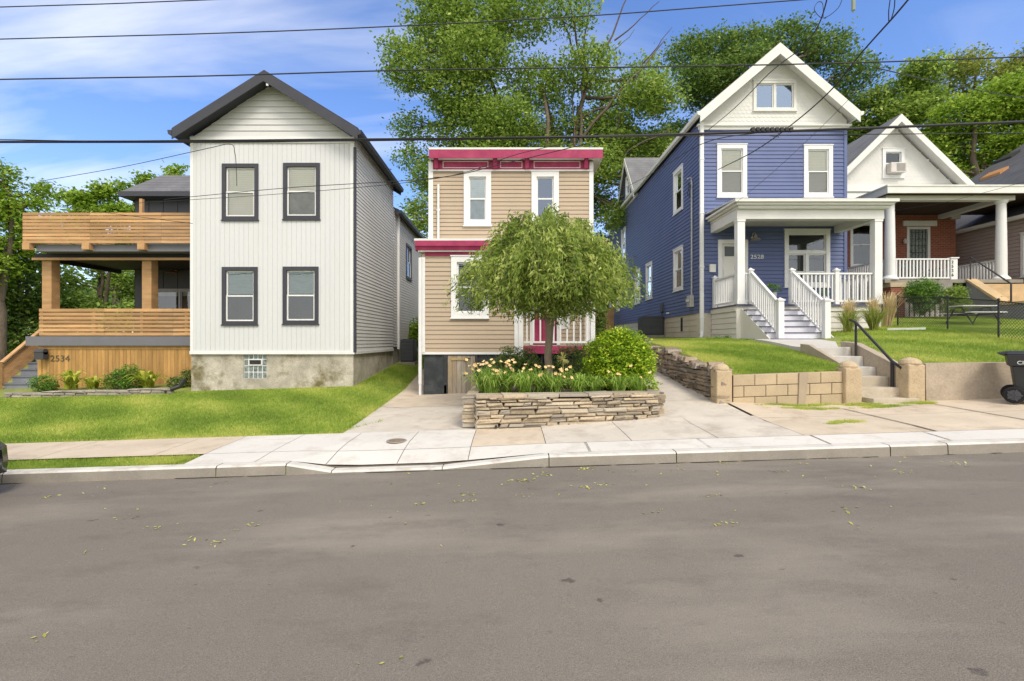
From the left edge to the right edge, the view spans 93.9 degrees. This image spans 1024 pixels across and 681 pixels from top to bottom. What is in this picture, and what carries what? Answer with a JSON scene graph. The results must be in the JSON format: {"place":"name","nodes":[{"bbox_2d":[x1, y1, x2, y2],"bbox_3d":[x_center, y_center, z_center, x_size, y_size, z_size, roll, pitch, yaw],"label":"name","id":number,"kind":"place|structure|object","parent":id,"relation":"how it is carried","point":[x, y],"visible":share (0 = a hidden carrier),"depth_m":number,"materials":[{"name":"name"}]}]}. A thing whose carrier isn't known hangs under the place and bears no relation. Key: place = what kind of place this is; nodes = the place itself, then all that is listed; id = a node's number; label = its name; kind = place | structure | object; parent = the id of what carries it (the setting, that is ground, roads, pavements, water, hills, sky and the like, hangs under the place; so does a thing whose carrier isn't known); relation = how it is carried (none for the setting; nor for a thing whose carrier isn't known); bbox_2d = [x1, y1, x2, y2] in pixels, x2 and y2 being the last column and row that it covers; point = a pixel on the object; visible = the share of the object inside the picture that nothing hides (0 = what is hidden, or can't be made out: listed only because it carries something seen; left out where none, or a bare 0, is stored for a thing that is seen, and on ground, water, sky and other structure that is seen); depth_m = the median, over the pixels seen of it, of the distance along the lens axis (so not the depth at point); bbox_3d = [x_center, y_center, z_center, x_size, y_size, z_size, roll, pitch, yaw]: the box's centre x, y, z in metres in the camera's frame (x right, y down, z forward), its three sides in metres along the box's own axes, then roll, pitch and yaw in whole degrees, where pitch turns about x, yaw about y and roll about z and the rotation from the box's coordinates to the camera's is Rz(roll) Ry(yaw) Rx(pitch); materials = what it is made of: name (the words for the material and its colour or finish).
{"place":"outdoors","nodes":[
{"label":"outdoors","id":0,"kind":"place"},
{"bbox_2d":[0,0,205,7],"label":"utility wire","id":1,"kind":"object","parent":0,"point":[101,3],"visible":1,"depth_m":6.80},
{"bbox_2d":[7,453,201,469],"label":"grass","id":2,"kind":"structure","parent":0,"point":[105,461],"depth_m":6.21,"materials":[{"name":"plant"}]},
{"bbox_2d":[5,436,246,459],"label":"pavement","id":3,"kind":"structure","parent":0,"point":[108,448],"depth_m":6.87,"materials":[{"name":"beige concrete"}]},
{"bbox_2d":[0,376,412,443],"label":"grass","id":4,"kind":"structure","parent":0,"point":[105,405],"depth_m":9.81,"materials":[{"name":"plant"}]},
{"bbox_2d":[368,352,423,382],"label":"grass","id":5,"kind":"structure","parent":0,"point":[393,370],"depth_m":15.93,"materials":[{"name":"plant"}]},
{"bbox_2d":[0,0,800,39],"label":"utility wire","id":6,"kind":"object","parent":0,"point":[398,25],"visible":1,"depth_m":6.79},
{"bbox_2d":[344,406,474,432],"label":"driveway","id":7,"kind":"structure","parent":0,"point":[394,419],"depth_m":8.51,"materials":[{"name":"concrete"}]},
{"bbox_2d":[401,369,423,393],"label":"path","id":8,"kind":"structure","parent":0,"point":[412,387],"depth_m":13.84,"materials":[{"name":"beige concrete"}]},
{"bbox_2d":[381,393,466,406],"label":"driveway","id":9,"kind":"structure","parent":0,"point":[409,400],"depth_m":11.21,"materials":[{"name":"beige concrete"}]},
{"bbox_2d":[471,427,544,446],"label":"pavement","id":10,"kind":"structure","parent":0,"point":[507,436],"depth_m":6.79,"materials":[{"name":"beige concrete"}]},
{"bbox_2d":[0,452,1023,680],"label":"road","id":11,"kind":"structure","parent":0,"point":[793,574],"depth_m":3.16,"materials":[{"name":"asphalt"}]},
{"bbox_2d":[0,441,7,472],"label":"parked car","id":12,"kind":"object","parent":11,"relation":"on","point":[3,458],"visible":1,"depth_m":5.34,"materials":[{"name":"paint"}]},
{"bbox_2d":[3,454,948,483],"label":"curb","id":13,"kind":"structure","parent":11,"relation":"on","point":[519,467],"depth_m":5.79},
{"bbox_2d":[31,457,965,663],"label":"leaf litter","id":14,"kind":"object","parent":11,"relation":"on","point":[44,634],"visible":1,"depth_m":4.70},
{"bbox_2d":[0,316,1023,483],"bbox_3d":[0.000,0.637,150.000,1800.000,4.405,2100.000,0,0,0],"label":"ground","id":15,"kind":"structure","parent":0,"point":[833,338],"depth_m":10.93,"materials":[{"name":"green plant"}]},
{"bbox_2d":[2,231,40,321],"bbox_3d":[-26.099,-2.189,21.903,7.570,7.490,6.011,0,0,0],"label":"tree","id":16,"kind":"object","parent":15,"relation":"on","point":[19,293],"visible":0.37,"depth_m":22.50,"materials":[{"name":"green plant"}]},
{"bbox_2d":[0,320,60,389],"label":"deck stairs","id":17,"kind":"structure","parent":15,"relation":"on","point":[15,364],"depth_m":15.38,"materials":[{"name":"brown wood"}]},
{"bbox_2d":[0,157,71,363],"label":"tree","id":18,"kind":"object","parent":15,"relation":"on","point":[13,205],"visible":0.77,"depth_m":20.92,"materials":[{"name":"green plant"}]},
{"bbox_2d":[24,372,61,391],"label":"shrub","id":19,"kind":"object","parent":15,"relation":"on","point":[46,385],"visible":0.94,"depth_m":14.21,"materials":[{"name":"green plant"}]},
{"bbox_2d":[0,236,90,361],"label":"tree","id":20,"kind":"object","parent":15,"relation":"on","point":[18,329],"visible":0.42,"depth_m":22.68,"materials":[{"name":"green plant"}]},
{"bbox_2d":[42,369,98,388],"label":"hosta","id":21,"kind":"object","parent":15,"relation":"on","point":[70,379],"visible":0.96,"depth_m":14.09,"materials":[{"name":"green plant"}]},
{"bbox_2d":[21,222,133,331],"bbox_3d":[-21.867,-2.243,25.820,9.093,8.321,5.104,0,0,-8],"label":"tree","id":22,"kind":"object","parent":15,"relation":"on","point":[125,280],"visible":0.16,"depth_m":25.39,"materials":[{"name":"green plant"}]},
{"bbox_2d":[3,387,173,397],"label":"edging wall","id":23,"kind":"structure","parent":15,"relation":"on","point":[66,393],"depth_m":13.14,"materials":[{"name":"grey stone"}]},
{"bbox_2d":[0,160,189,331],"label":"tree","id":24,"kind":"object","parent":15,"relation":"on","point":[92,195],"visible":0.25,"depth_m":29.17,"materials":[{"name":"green plant"}]},
{"bbox_2d":[22,175,190,387],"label":"house","id":25,"kind":"structure","parent":15,"relation":"on","point":[155,257],"depth_m":14.97,"materials":[{"name":"brown wood"}]},
{"bbox_2d":[158,289,189,308],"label":"window","id":26,"kind":"structure","parent":25,"relation":"in","point":[167,298],"depth_m":18.59,"materials":[{"name":"grey glass"}]},
{"bbox_2d":[100,363,142,389],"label":"shrub","id":27,"kind":"object","parent":15,"relation":"on","point":[125,382],"visible":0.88,"depth_m":14.18,"materials":[{"name":"green plant"}]},
{"bbox_2d":[123,369,168,387],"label":"hosta","id":28,"kind":"object","parent":15,"relation":"on","point":[148,379],"visible":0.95,"depth_m":14.10,"materials":[{"name":"green plant"}]},
{"bbox_2d":[164,368,190,387],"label":"shrub","id":29,"kind":"object","parent":15,"relation":"on","point":[176,380],"visible":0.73,"depth_m":14.25,"materials":[{"name":"green plant"}]},
{"bbox_2d":[167,70,424,390],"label":"house","id":30,"kind":"structure","parent":15,"relation":"on","point":[304,288],"depth_m":13.49,"materials":[{"name":"white wood"}]},
{"bbox_2d":[221,163,258,220],"bbox_3d":[-7.666,-4.177,13.782,1.062,1.616,0.675,0,0,0],"label":"window","id":31,"kind":"structure","parent":30,"relation":"in","point":[235,208],"depth_m":13.55,"materials":[{"name":"beige glass"}]},
{"bbox_2d":[221,267,258,325],"bbox_3d":[-7.676,-1.246,13.782,1.043,1.655,0.675,0,0,0],"label":"window","id":32,"kind":"structure","parent":30,"relation":"in","point":[239,284],"depth_m":13.55,"materials":[{"name":"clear glass"}]},
{"bbox_2d":[244,354,265,377],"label":"glass block window","id":33,"kind":"structure","parent":30,"relation":"in","point":[254,364],"depth_m":13.55,"materials":[{"name":"glass"}]},
{"bbox_2d":[282,267,318,324],"bbox_3d":[-5.959,-1.260,13.782,1.043,1.645,0.675,0,0,0],"label":"window","id":34,"kind":"structure","parent":30,"relation":"in","point":[300,284],"depth_m":13.55,"materials":[{"name":"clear glass"}]},
{"bbox_2d":[282,163,320,220],"bbox_3d":[-5.935,-4.196,13.782,1.072,1.616,0.675,0,0,0],"label":"window","id":35,"kind":"structure","parent":30,"relation":"in","point":[305,205],"depth_m":13.54,"materials":[{"name":"beige glass"}]},
{"bbox_2d":[393,243,411,280],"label":"window","id":36,"kind":"structure","parent":30,"relation":"in","point":[408,248],"depth_m":21.00,"materials":[{"name":"blue glass"}]},
{"bbox_2d":[29,268,606,332],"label":"distant trees","id":37,"kind":"object","parent":15,"relation":"on","point":[90,290],"visible":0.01,"depth_m":44.02,"materials":[{"name":"green plant"}]},
{"bbox_2d":[398,339,417,365],"bbox_3d":[-3.950,0.481,18.300,0.660,1.070,0.860,0,0,0],"label":"air conditioner","id":38,"kind":"object","parent":15,"relation":"on","point":[408,351],"visible":0.99,"depth_m":17.95,"materials":[{"name":"paint"}]},
{"bbox_2d":[414,147,607,394],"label":"house","id":39,"kind":"structure","parent":15,"relation":"on","point":[466,211],"depth_m":13.40,"materials":[{"name":"beige"}]},
{"bbox_2d":[450,255,489,318],"bbox_3d":[-1.098,-1.395,12.775,1.022,1.663,0.690,0,0,0],"label":"window","id":40,"kind":"structure","parent":39,"relation":"in","point":[457,261],"depth_m":12.46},
{"bbox_2d":[463,171,491,226],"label":"window","id":41,"kind":"structure","parent":39,"relation":"in","point":[477,184],"depth_m":13.68,"materials":[{"name":"white glass"}]},
{"bbox_2d":[531,171,559,221],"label":"window","id":42,"kind":"structure","parent":39,"relation":"in","point":[544,184],"depth_m":13.69,"materials":[{"name":"white glass"}]},
{"bbox_2d":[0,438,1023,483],"bbox_3d":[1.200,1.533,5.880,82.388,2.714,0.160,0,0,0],"label":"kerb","id":43,"kind":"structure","parent":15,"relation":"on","point":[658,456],"depth_m":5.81,"materials":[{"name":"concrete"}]},
{"bbox_2d":[367,0,696,238],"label":"tree","id":44,"kind":"object","parent":15,"relation":"on","point":[472,109],"visible":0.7,"depth_m":27.39,"materials":[{"name":"green plant"}]},
{"bbox_2d":[461,384,665,429],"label":"planter wall","id":45,"kind":"structure","parent":15,"relation":"on","point":[530,409],"depth_m":7.58,"materials":[{"name":"stone"}]},
{"bbox_2d":[486,370,629,424],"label":"soil","id":46,"kind":"structure","parent":45,"relation":"in","point":[564,389],"depth_m":8.68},
{"bbox_2d":[460,358,508,392],"bbox_3d":[-0.518,0.617,8.366,1.097,0.630,1.338,0,0,-22],"label":"daylily","id":47,"kind":"object","parent":46,"relation":"on","point":[479,386],"visible":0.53,"depth_m":8.30,"materials":[{"name":"green plant"}]},
{"bbox_2d":[465,358,515,392],"bbox_3d":[-0.251,0.619,8.065,1.099,0.626,1.282,0,0,0],"label":"daylily","id":48,"kind":"object","parent":46,"relation":"on","point":[492,386],"visible":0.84,"depth_m":7.97,"materials":[{"name":"green plant"}]},
{"bbox_2d":[480,359,522,393],"bbox_3d":[-0.046,0.617,8.190,1.222,0.631,1.171,0,0,0],"label":"daylily","id":49,"kind":"object","parent":46,"relation":"on","point":[506,388],"visible":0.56,"depth_m":8.06,"materials":[{"name":"green plant"}]},
{"bbox_2d":[480,345,544,377],"bbox_3d":[0.021,0.530,10.353,1.454,0.964,1.233,0,0,0],"label":"shrub","id":50,"kind":"object","parent":46,"relation":"on","point":[521,360],"visible":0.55,"depth_m":10.23,"materials":[{"name":"green plant"}]},
{"bbox_2d":[503,369,549,392],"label":"daylily","id":51,"kind":"object","parent":46,"relation":"on","point":[524,381],"visible":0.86,"depth_m":7.84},
{"bbox_2d":[520,364,566,391],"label":"daylily","id":52,"kind":"object","parent":46,"relation":"on","point":[541,389],"visible":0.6,"depth_m":8.11,"materials":[{"name":"green plant"}]},
{"bbox_2d":[443,202,647,376],"bbox_3d":[0.640,-0.854,9.463,4.317,3.828,4.021,0,0,0],"label":"weeping tree","id":53,"kind":"object","parent":46,"relation":"on","point":[552,267],"visible":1,"depth_m":8.79,"materials":[{"name":"green plant"}]},
{"bbox_2d":[534,365,572,391],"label":"daylily","id":54,"kind":"object","parent":46,"relation":"on","point":[552,386],"visible":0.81,"depth_m":8.01,"materials":[{"name":"green plant"}]},
{"bbox_2d":[552,340,598,380],"bbox_3d":[1.390,0.542,10.134,1.493,1.128,1.402,0,0,0],"label":"shrub","id":55,"kind":"object","parent":46,"relation":"on","point":[577,361],"visible":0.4,"depth_m":10.10,"materials":[{"name":"green plant"}]},
{"bbox_2d":[559,372,600,391],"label":"daylily","id":56,"kind":"object","parent":46,"relation":"on","point":[579,383],"visible":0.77,"depth_m":8.03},
{"bbox_2d":[570,373,618,391],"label":"daylily","id":57,"kind":"object","parent":46,"relation":"on","point":[595,386],"visible":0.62,"depth_m":8.16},
{"bbox_2d":[598,370,642,390],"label":"daylily","id":58,"kind":"object","parent":46,"relation":"on","point":[616,387],"visible":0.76,"depth_m":8.10,"materials":[{"name":"green plant"}]},
{"bbox_2d":[579,325,662,390],"bbox_3d":[2.006,0.420,8.918,1.476,1.444,1.481,0,0,0],"label":"round shrub","id":59,"kind":"object","parent":46,"relation":"on","point":[621,350],"visible":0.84,"depth_m":8.60,"materials":[{"name":"green plant"}]},
{"bbox_2d":[618,365,660,390],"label":"daylily","id":60,"kind":"object","parent":46,"relation":"on","point":[634,384],"visible":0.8,"depth_m":8.14,"materials":[{"name":"green plant"}]},
{"bbox_2d":[595,304,610,338],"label":"shrub","id":61,"kind":"object","parent":15,"relation":"on","point":[599,327],"visible":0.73,"depth_m":17.89,"materials":[{"name":"green plant"}]},
{"bbox_2d":[336,400,941,432],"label":"weeds","id":62,"kind":"object","parent":15,"relation":"on","point":[866,405],"visible":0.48,"depth_m":8.30,"materials":[{"name":"plant"}]},
{"bbox_2d":[638,316,665,337],"bbox_3d":[5.850,-0.521,20.200,1.010,1.020,0.960,0,0,0],"label":"air conditioner","id":63,"kind":"object","parent":15,"relation":"on","point":[650,326],"visible":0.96,"depth_m":19.80,"materials":[{"name":"paint"}]},
{"bbox_2d":[639,336,732,403],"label":"stone wall","id":64,"kind":"structure","parent":15,"relation":"on","point":[694,373],"depth_m":10.28,"materials":[{"name":"stone"}]},
{"bbox_2d":[711,363,731,405],"bbox_3d":[3.836,0.934,8.762,0.283,1.032,0.283,0,0,0],"label":"gate post","id":65,"kind":"object","parent":15,"relation":"on","point":[723,373],"visible":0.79,"depth_m":8.62,"materials":[{"name":"concrete"}]},
{"bbox_2d":[648,337,838,374],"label":"grass","id":66,"kind":"structure","parent":15,"relation":"on","point":[729,349],"depth_m":10.30,"materials":[{"name":"plant"}]},
{"bbox_2d":[604,42,899,338],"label":"house","id":67,"kind":"structure","parent":15,"relation":"on","point":[706,249],"depth_m":16.09,"materials":[{"name":"blue wood"}]},
{"bbox_2d":[645,261,652,300],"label":"window","id":68,"kind":"structure","parent":67,"relation":"in","point":[649,276],"depth_m":22.07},
{"bbox_2d":[672,163,683,216],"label":"window","id":69,"kind":"structure","parent":67,"relation":"in","point":[678,202],"depth_m":18.22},
{"bbox_2d":[672,245,683,292],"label":"window","id":70,"kind":"structure","parent":67,"relation":"in","point":[678,262],"depth_m":18.22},
{"bbox_2d":[716,143,747,197],"bbox_3d":[7.400,-5.707,16.375,1.040,1.824,0.690,0,0,0],"label":"window","id":71,"kind":"structure","parent":67,"relation":"in","point":[732,178],"depth_m":16.11,"materials":[{"name":"white glass"}]},
{"bbox_2d":[752,79,797,111],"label":"window","id":72,"kind":"structure","parent":67,"relation":"in","point":[771,95],"depth_m":16.11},
{"bbox_2d":[784,229,830,287],"bbox_3d":[9.930,-2.763,16.375,1.569,1.986,0.690,0,0,0],"label":"window","id":73,"kind":"structure","parent":67,"relation":"in","point":[805,250],"depth_m":16.12,"materials":[{"name":"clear glass"}]},
{"bbox_2d":[718,0,908,169],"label":"service wire","id":74,"kind":"object","parent":67,"relation":"attached to","point":[890,20],"visible":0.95,"depth_m":7.91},
{"bbox_2d":[803,144,833,197],"bbox_3d":[10.304,-5.696,16.375,1.006,1.801,0.690,0,0,0],"label":"window","id":75,"kind":"structure","parent":67,"relation":"in","point":[818,158],"depth_m":16.10,"materials":[{"name":"white glass"}]},
{"bbox_2d":[655,10,893,153],"bbox_3d":[16.828,-11.457,33.466,16.371,22.800,8.285,0,0,0],"label":"tree","id":76,"kind":"object","parent":15,"relation":"on","point":[711,83],"visible":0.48,"depth_m":32.05,"materials":[{"name":"green plant"}]},
{"bbox_2d":[732,371,842,404],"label":"block wall","id":77,"kind":"structure","parent":15,"relation":"on","point":[801,388],"depth_m":8.70,"materials":[{"name":"concrete"}]},
{"bbox_2d":[835,361,861,403],"bbox_3d":[6.169,0.910,8.768,0.296,1.081,0.296,0,0,0],"label":"gate post","id":78,"kind":"object","parent":15,"relation":"on","point":[851,371],"visible":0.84,"depth_m":8.62,"materials":[{"name":"concrete"}]},
{"bbox_2d":[831,297,879,331],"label":"ornamental grass","id":79,"kind":"object","parent":15,"relation":"on","point":[848,313],"depth_m":13.40,"materials":[{"name":"plant"}]},
{"bbox_2d":[800,341,919,403],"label":"concrete steps","id":80,"kind":"structure","parent":15,"relation":"on","point":[873,365],"depth_m":9.43,"materials":[{"name":"concrete"}]},
{"bbox_2d":[849,319,901,386],"bbox_3d":[7.159,0.353,9.439,0.070,1.635,1.342,0,0,-1],"label":"handrail","id":81,"kind":"object","parent":80,"relation":"on","point":[888,357],"visible":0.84,"depth_m":9.38,"materials":[{"name":"black metal"}]},
{"bbox_2d":[847,43,963,144],"bbox_3d":[24.593,-9.511,30.715,7.579,16.787,6.279,0,0,0],"label":"tree","id":82,"kind":"object","parent":15,"relation":"on","point":[916,95],"visible":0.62,"depth_m":29.41,"materials":[{"name":"green plant"}]},
{"bbox_2d":[896,357,924,400],"bbox_3d":[7.309,0.879,8.774,0.345,1.142,0.340,0,0,0],"label":"gate post","id":83,"kind":"object","parent":15,"relation":"on","point":[910,378],"visible":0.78,"depth_m":8.62,"materials":[{"name":"concrete"}]},
{"bbox_2d":[847,113,1023,318],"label":"house","id":84,"kind":"structure","parent":15,"relation":"on","point":[912,171],"depth_m":19.32,"materials":[{"name":"wood"}]},
{"bbox_2d":[850,224,869,267],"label":"window","id":85,"kind":"structure","parent":84,"relation":"in","point":[860,236],"depth_m":20.45,"materials":[{"name":"glass"}]},
{"bbox_2d":[882,148,905,178],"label":"window","id":86,"kind":"structure","parent":84,"relation":"in","point":[889,155],"depth_m":19.75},
{"bbox_2d":[897,295,1023,339],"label":"chain link fence","id":87,"kind":"object","parent":15,"relation":"on","point":[998,319],"visible":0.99,"depth_m":11.93,"materials":[{"name":"black metal"}]},
{"bbox_2d":[922,362,1012,400],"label":"retaining wall","id":88,"kind":"structure","parent":15,"relation":"on","point":[966,380],"depth_m":8.70,"materials":[{"name":"concrete"}]},
{"bbox_2d":[915,63,1023,178],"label":"tree","id":89,"kind":"object","parent":15,"relation":"on","point":[988,107],"visible":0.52,"depth_m":27.12,"materials":[{"name":"green plant"}]},
{"bbox_2d":[928,41,1023,165],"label":"tree","id":90,"kind":"object","parent":15,"relation":"on","point":[971,68],"visible":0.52,"depth_m":33.28,"materials":[{"name":"green plant"}]},
{"bbox_2d":[956,144,1023,283],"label":"house","id":91,"kind":"structure","parent":15,"relation":"on","point":[975,236],"depth_m":19.91,"materials":[{"name":"brick"}]},
{"bbox_2d":[1019,232,1023,277],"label":"window","id":92,"kind":"structure","parent":91,"relation":"in","point":[1022,233],"depth_m":18.03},
{"bbox_2d":[0,120,1023,142],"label":"utility cable","id":93,"kind":"object","parent":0,"point":[661,134],"visible":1,"depth_m":6.79,"materials":[{"name":"black metal"}]},
{"bbox_2d":[140,141,578,202],"bbox_3d":[-3.763,-2.974,9.084,10.480,0.393,0.357,0,0,23],"label":"service wire","id":94,"kind":"object","parent":93,"relation":"attached to","point":[376,185],"visible":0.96,"depth_m":8.67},
{"bbox_2d":[164,140,600,199],"bbox_3d":[-2.976,-2.828,8.508,9.120,0.254,0.188,0,0,20],"label":"service wire","id":95,"kind":"object","parent":93,"relation":"attached to","point":[401,180],"visible":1,"depth_m":8.16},
{"bbox_2d":[0,132,1023,141],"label":"utility wire","id":96,"kind":"object","parent":93,"relation":"attached to","point":[508,137],"visible":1,"depth_m":6.78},
{"bbox_2d":[0,56,1023,79],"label":"utility wire","id":97,"kind":"object","parent":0,"point":[510,68],"visible":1,"depth_m":6.79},
{"bbox_2d":[0,0,1023,334],"label":"sky","id":98,"kind":"structure","parent":0,"point":[102,108],"materials":[{"name":"blue"}]},
{"bbox_2d":[185,428,1023,466],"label":"pavement","id":99,"kind":"structure","parent":0,"point":[317,448],"depth_m":6.26,"materials":[{"name":"concrete"}]},
{"bbox_2d":[541,416,801,442],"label":"pavement","id":100,"kind":"structure","parent":0,"point":[717,427],"depth_m":6.94,"materials":[{"name":"concrete"}]},
{"bbox_2d":[595,339,749,420],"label":"driveway","id":101,"kind":"structure","parent":0,"point":[682,401],"depth_m":8.59,"materials":[{"name":"concrete"}]},
{"bbox_2d":[755,339,837,350],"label":"path","id":102,"kind":"structure","parent":0,"point":[793,344],"depth_m":11.65,"materials":[{"name":"grey concrete"}]},
{"bbox_2d":[854,295,895,329],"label":"ornamental grass","id":103,"kind":"object","parent":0,"point":[874,319],"depth_m":13.42,"materials":[{"name":"plant"}]},
{"bbox_2d":[730,399,1023,434],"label":"pavement","id":104,"kind":"structure","parent":0,"point":[972,414],"depth_m":7.34,"materials":[{"name":"beige concrete"}]},
{"bbox_2d":[997,351,1023,403],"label":"wheeled bin","id":105,"kind":"object","parent":104,"relation":"on","point":[1014,392],"visible":1,"depth_m":8.06,"materials":[{"name":"black plastic"}]},
{"bbox_2d":[879,291,905,325],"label":"ornamental grass","id":106,"kind":"object","parent":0,"point":[890,301],"depth_m":14.15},
{"bbox_2d":[831,316,1023,362],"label":"grass","id":107,"kind":"structure","parent":0,"point":[928,345],"depth_m":11.12,"materials":[{"name":"plant"}]},
{"bbox_2d":[901,276,946,315],"bbox_3d":[14.119,-1.518,16.397,1.419,1.390,1.197,0,0,0],"label":"round shrub","id":108,"kind":"object","parent":107,"relation":"on","point":[917,289],"visible":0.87,"depth_m":16.25,"materials":[{"name":"green plant"}]},
{"bbox_2d":[936,282,974,315],"bbox_3d":[14.852,-1.377,15.973,1.066,1.130,0.920,0,0,0],"label":"round shrub","id":109,"kind":"object","parent":107,"relation":"on","point":[951,290],"visible":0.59,"depth_m":15.90,"materials":[{"name":"green plant"}]},
{"bbox_2d":[939,305,1007,324],"bbox_3d":[13.480,-0.730,14.000,1.040,0.578,1.040,0,0,0],"label":"picnic table","id":110,"kind":"object","parent":107,"relation":"on","point":[972,312],"visible":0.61,"depth_m":13.88,"materials":[{"name":"wood"}]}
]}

